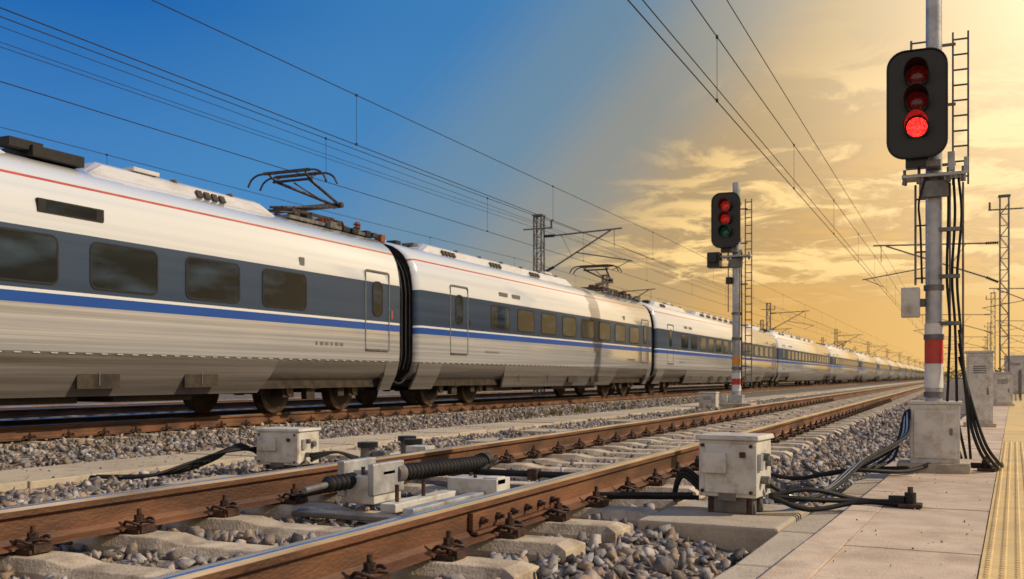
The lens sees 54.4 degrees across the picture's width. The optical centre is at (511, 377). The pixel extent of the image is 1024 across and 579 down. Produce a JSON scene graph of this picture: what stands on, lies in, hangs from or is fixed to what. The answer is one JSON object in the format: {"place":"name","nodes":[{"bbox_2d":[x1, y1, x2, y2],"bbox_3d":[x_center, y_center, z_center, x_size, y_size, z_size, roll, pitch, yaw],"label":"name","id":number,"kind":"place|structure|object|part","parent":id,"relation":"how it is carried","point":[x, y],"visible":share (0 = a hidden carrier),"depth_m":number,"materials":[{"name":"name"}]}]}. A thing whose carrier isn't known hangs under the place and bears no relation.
{"place":"outdoors","nodes":[
{"label":"outdoors","id":0,"kind":"place"},
{"bbox_2d":[0,0,1023,376],"label":"sky","id":1,"kind":"structure","parent":0,"point":[584,99],"materials":[{"name":"blue"}]},
{"label":"ground","id":2,"kind":"structure","parent":0,"visible":0},
{"bbox_2d":[0,378,965,578],"bbox_3d":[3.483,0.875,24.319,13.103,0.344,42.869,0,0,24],"label":"ballast stones","id":3,"kind":"object","parent":2,"relation":"on","point":[856,438],"visible":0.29,"depth_m":9.55,"materials":[{"name":"grey gravel"}]},
{"bbox_2d":[90,443,357,479],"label":"trackside cables","id":4,"kind":"object","parent":3,"relation":"on","point":[196,463],"visible":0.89,"depth_m":9.11,"materials":[{"name":"black rubber"}]},
{"bbox_2d":[254,426,320,469],"bbox_3d":[-2.112,0.667,9.320,0.565,0.385,0.401,0,0,21],"label":"junction box","id":5,"kind":"object","parent":3,"relation":"on","point":[285,447],"visible":0.9,"depth_m":9.17,"materials":[{"name":"paint"}]},
{"bbox_2d":[357,435,434,457],"bbox_3d":[-1.122,0.752,9.933,0.810,0.265,1.200,0,0,24],"label":"track sensor unit","id":6,"kind":"object","parent":3,"relation":"on","point":[410,443],"visible":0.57,"depth_m":9.61,"materials":[{"name":"metal"}]},
{"bbox_2d":[162,419,640,485],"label":"cable pit covers","id":7,"kind":"object","parent":3,"relation":"on","point":[357,452],"visible":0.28,"depth_m":11.82,"materials":[{"name":"concrete"}]},
{"bbox_2d":[288,452,574,521],"bbox_3d":[-1.232,0.661,6.842,3.540,0.363,2.228,0,0,41],"label":"point machine","id":8,"kind":"object","parent":3,"relation":"on","point":[367,480],"visible":0.85,"depth_m":5.79,"materials":[{"name":"paint"}]},
{"bbox_2d":[0,379,922,446],"bbox_3d":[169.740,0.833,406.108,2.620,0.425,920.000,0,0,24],"label":"railway track","id":9,"kind":"structure","parent":3,"relation":"on","point":[35,430],"depth_m":17.82,"materials":[{"name":"brown metal"}]},
{"bbox_2d":[0,135,923,412],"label":"speed train","id":10,"kind":"object","parent":9,"relation":"on","point":[128,285],"visible":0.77,"depth_m":16.48,"materials":[{"name":"paint"}]},
{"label":"windows and doors","id":11,"kind":"part","parent":10,"relation":"part of","materials":[{"name":"grey glass"}]},
{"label":"windows and doors","id":12,"kind":"part","parent":10,"relation":"part of","materials":[{"name":"grey glass"}]},
{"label":"windows and doors","id":13,"kind":"part","parent":10,"relation":"part of","materials":[{"name":"grey glass"}]},
{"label":"windows and doors","id":14,"kind":"part","parent":10,"relation":"part of","materials":[{"name":"grey glass"}]},
{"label":"windows and doors","id":15,"kind":"part","parent":10,"relation":"part of","materials":[{"name":"grey glass"}]},
{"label":"windows and doors","id":16,"kind":"part","parent":10,"relation":"part of","materials":[{"name":"grey glass"}]},
{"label":"windows and doors","id":17,"kind":"part","parent":10,"relation":"part of","materials":[{"name":"grey glass"}]},
{"bbox_2d":[0,381,922,491],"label":"trough cover walkway","id":18,"kind":"structure","parent":3,"relation":"on","point":[42,478],"depth_m":11.37,"materials":[{"name":"concrete"}]},
{"bbox_2d":[0,378,922,420],"bbox_3d":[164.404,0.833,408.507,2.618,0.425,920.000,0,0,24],"label":"railway track","id":19,"kind":"structure","parent":3,"relation":"on","point":[44,411],"depth_m":24.28,"materials":[{"name":"brown metal"}]},
{"bbox_2d":[0,378,954,578],"bbox_3d":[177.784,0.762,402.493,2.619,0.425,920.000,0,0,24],"label":"railway track","id":20,"kind":"structure","parent":3,"relation":"on","point":[436,542],"depth_m":4.99,"materials":[{"name":"brown metal"}]},
{"bbox_2d":[489,397,808,421],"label":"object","id":21,"kind":"object","parent":3,"relation":"on","point":[578,410],"visible":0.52,"depth_m":24.15,"materials":[{"name":"grey stone"}]},
{"bbox_2d":[698,392,719,408],"bbox_3d":[5.813,0.690,29.401,0.580,0.500,0.480,0,0,24],"label":"relay cabinet","id":22,"kind":"object","parent":3,"relation":"on","point":[709,399],"visible":0.94,"depth_m":29.21,"materials":[{"name":"metal"}]},
{"bbox_2d":[638,500,809,553],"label":"junction box plinth","id":23,"kind":"structure","parent":3,"relation":"on","point":[696,520],"depth_m":5.20,"materials":[{"name":"beige concrete"}]},
{"bbox_2d":[695,432,773,514],"bbox_3d":[1.241,0.537,5.589,0.430,0.435,0.351,0,0,30],"label":"junction box","id":24,"kind":"object","parent":23,"relation":"on","point":[735,472],"visible":1,"depth_m":5.46,"materials":[{"name":"white metal"}]},
{"bbox_2d":[707,182,756,407],"bbox_3d":[6.542,-2.443,29.838,1.318,6.808,1.351,0,0,24],"label":"railway signal","id":25,"kind":"object","parent":3,"relation":"on","point":[726,208],"visible":0.98,"depth_m":29.82,"materials":[{"name":"metal"}]},
{"bbox_2d":[600,330,1003,511],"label":"signal cables","id":26,"kind":"object","parent":3,"relation":"on","point":[776,495],"visible":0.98,"depth_m":5.93,"materials":[{"name":"black rubber"}]},
{"bbox_2d":[713,462,896,578],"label":"kerb slabs","id":27,"kind":"structure","parent":3,"relation":"on","point":[764,558],"depth_m":4.58,"materials":[{"name":"concrete"}]},
{"bbox_2d":[523,214,632,395],"bbox_3d":[2.423,-2.538,37.283,4.354,7.275,0.700,0,0,24],"label":"catenary mast","id":28,"kind":"object","parent":2,"relation":"on","point":[541,242],"visible":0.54,"depth_m":37.71,"materials":[{"name":"metal"}]},
{"bbox_2d":[595,273,655,295],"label":"catenary mast","id":29,"kind":"object","parent":2,"relation":"on","point":[606,285],"visible":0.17,"depth_m":62.91,"materials":[{"name":"metal"}]},
{"bbox_2d":[0,0,950,364],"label":"overhead wires","id":30,"kind":"object","parent":29,"relation":"attached to","point":[444,136],"visible":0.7,"depth_m":18.64,"materials":[{"name":"black metal"}]},
{"bbox_2d":[760,319,791,331],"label":"catenary mast","id":31,"kind":"object","parent":2,"relation":"on","point":[765,324],"visible":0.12,"depth_m":113.13,"materials":[{"name":"metal"}]},
{"bbox_2d":[761,303,813,385],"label":"catenary mast","id":32,"kind":"object","parent":2,"relation":"on","point":[770,309],"visible":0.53,"depth_m":83.33,"materials":[{"name":"metal"}]},
{"bbox_2d":[834,329,864,382],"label":"catenary mast","id":33,"kind":"object","parent":2,"relation":"on","point":[845,339],"visible":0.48,"depth_m":128.96,"materials":[{"name":"metal"}]},
{"bbox_2d":[864,341,890,380],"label":"catenary mast","id":34,"kind":"object","parent":2,"relation":"on","point":[868,344],"visible":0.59,"depth_m":174.52,"materials":[{"name":"metal"}]},
{"bbox_2d":[759,394,1023,578],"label":"platform","id":35,"kind":"structure","parent":2,"relation":"on","point":[995,522],"depth_m":4.57,"materials":[{"name":"beige concrete"}]},
{"bbox_2d":[860,0,971,473],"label":"railway signal","id":36,"kind":"object","parent":35,"relation":"on","point":[917,104],"visible":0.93,"depth_m":7.38,"materials":[{"name":"metal"}]},
{"bbox_2d":[888,456,994,508],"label":"cable anchor blocks","id":37,"kind":"structure","parent":35,"relation":"on","point":[908,499],"depth_m":5.34,"materials":[{"name":"rubber"}]},
{"bbox_2d":[862,194,1023,371],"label":"catenary mast","id":38,"kind":"object","parent":35,"relation":"on","point":[1000,261],"visible":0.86,"depth_m":37.57,"materials":[{"name":"metal"}]},
{"bbox_2d":[963,351,995,426],"bbox_3d":[6.632,0.170,14.123,0.420,1.080,0.420,0,0,24],"label":"relay cabinet","id":39,"kind":"object","parent":35,"relation":"on","point":[979,369],"visible":0.94,"depth_m":13.94,"materials":[{"name":"metal"}]},
{"bbox_2d":[993,372,1014,405],"bbox_3d":[11.934,0.295,24.238,0.530,0.830,0.480,0,0,24],"label":"relay cabinet","id":40,"kind":"object","parent":35,"relation":"on","point":[1002,388],"visible":0.78,"depth_m":24.04,"materials":[{"name":"metal"}]},
{"bbox_2d":[984,288,1023,312],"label":"catenary mast","id":41,"kind":"object","parent":35,"relation":"on","point":[1010,294],"visible":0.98,"depth_m":62.71,"materials":[{"name":"metal"}]},
{"bbox_2d":[992,320,1023,335],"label":"catenary mast","id":42,"kind":"object","parent":35,"relation":"on","point":[1010,325],"visible":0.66,"depth_m":98.43,"materials":[{"name":"metal"}]},
{"bbox_2d":[1004,356,1023,393],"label":"relay cabinet","id":43,"kind":"object","parent":35,"relation":"on","point":[1016,364],"visible":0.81,"depth_m":40.85,"materials":[{"name":"metal"}]},
{"bbox_2d":[1018,369,1021,400],"bbox_3d":[23.144,0.250,45.498,0.052,0.950,36.062,0,0,27],"label":"metal fence","id":44,"kind":"object","parent":35,"relation":"on","point":[1020,384],"visible":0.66,"depth_m":29.40,"materials":[{"name":"metal"}]},
{"bbox_2d":[914,292,1001,371],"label":"catenary mast","id":45,"kind":"object","parent":2,"relation":"on","point":[981,329],"visible":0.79,"depth_m":80.94,"materials":[{"name":"metal"}]},
{"bbox_2d":[921,366,1003,378],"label":"distant tree row","id":46,"kind":"object","parent":2,"relation":"on","point":[953,375],"visible":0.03,"depth_m":471.02,"materials":[{"name":"green plant"}]},
{"bbox_2d":[943,337,986,353],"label":"catenary mast","id":47,"kind":"object","parent":2,"relation":"on","point":[968,347],"visible":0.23,"depth_m":172.59,"materials":[{"name":"metal"}]},
{"bbox_2d":[943,323,989,350],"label":"catenary mast","id":48,"kind":"object","parent":2,"relation":"on","point":[987,348],"visible":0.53,"depth_m":126.21,"materials":[{"name":"metal"}]}
]}

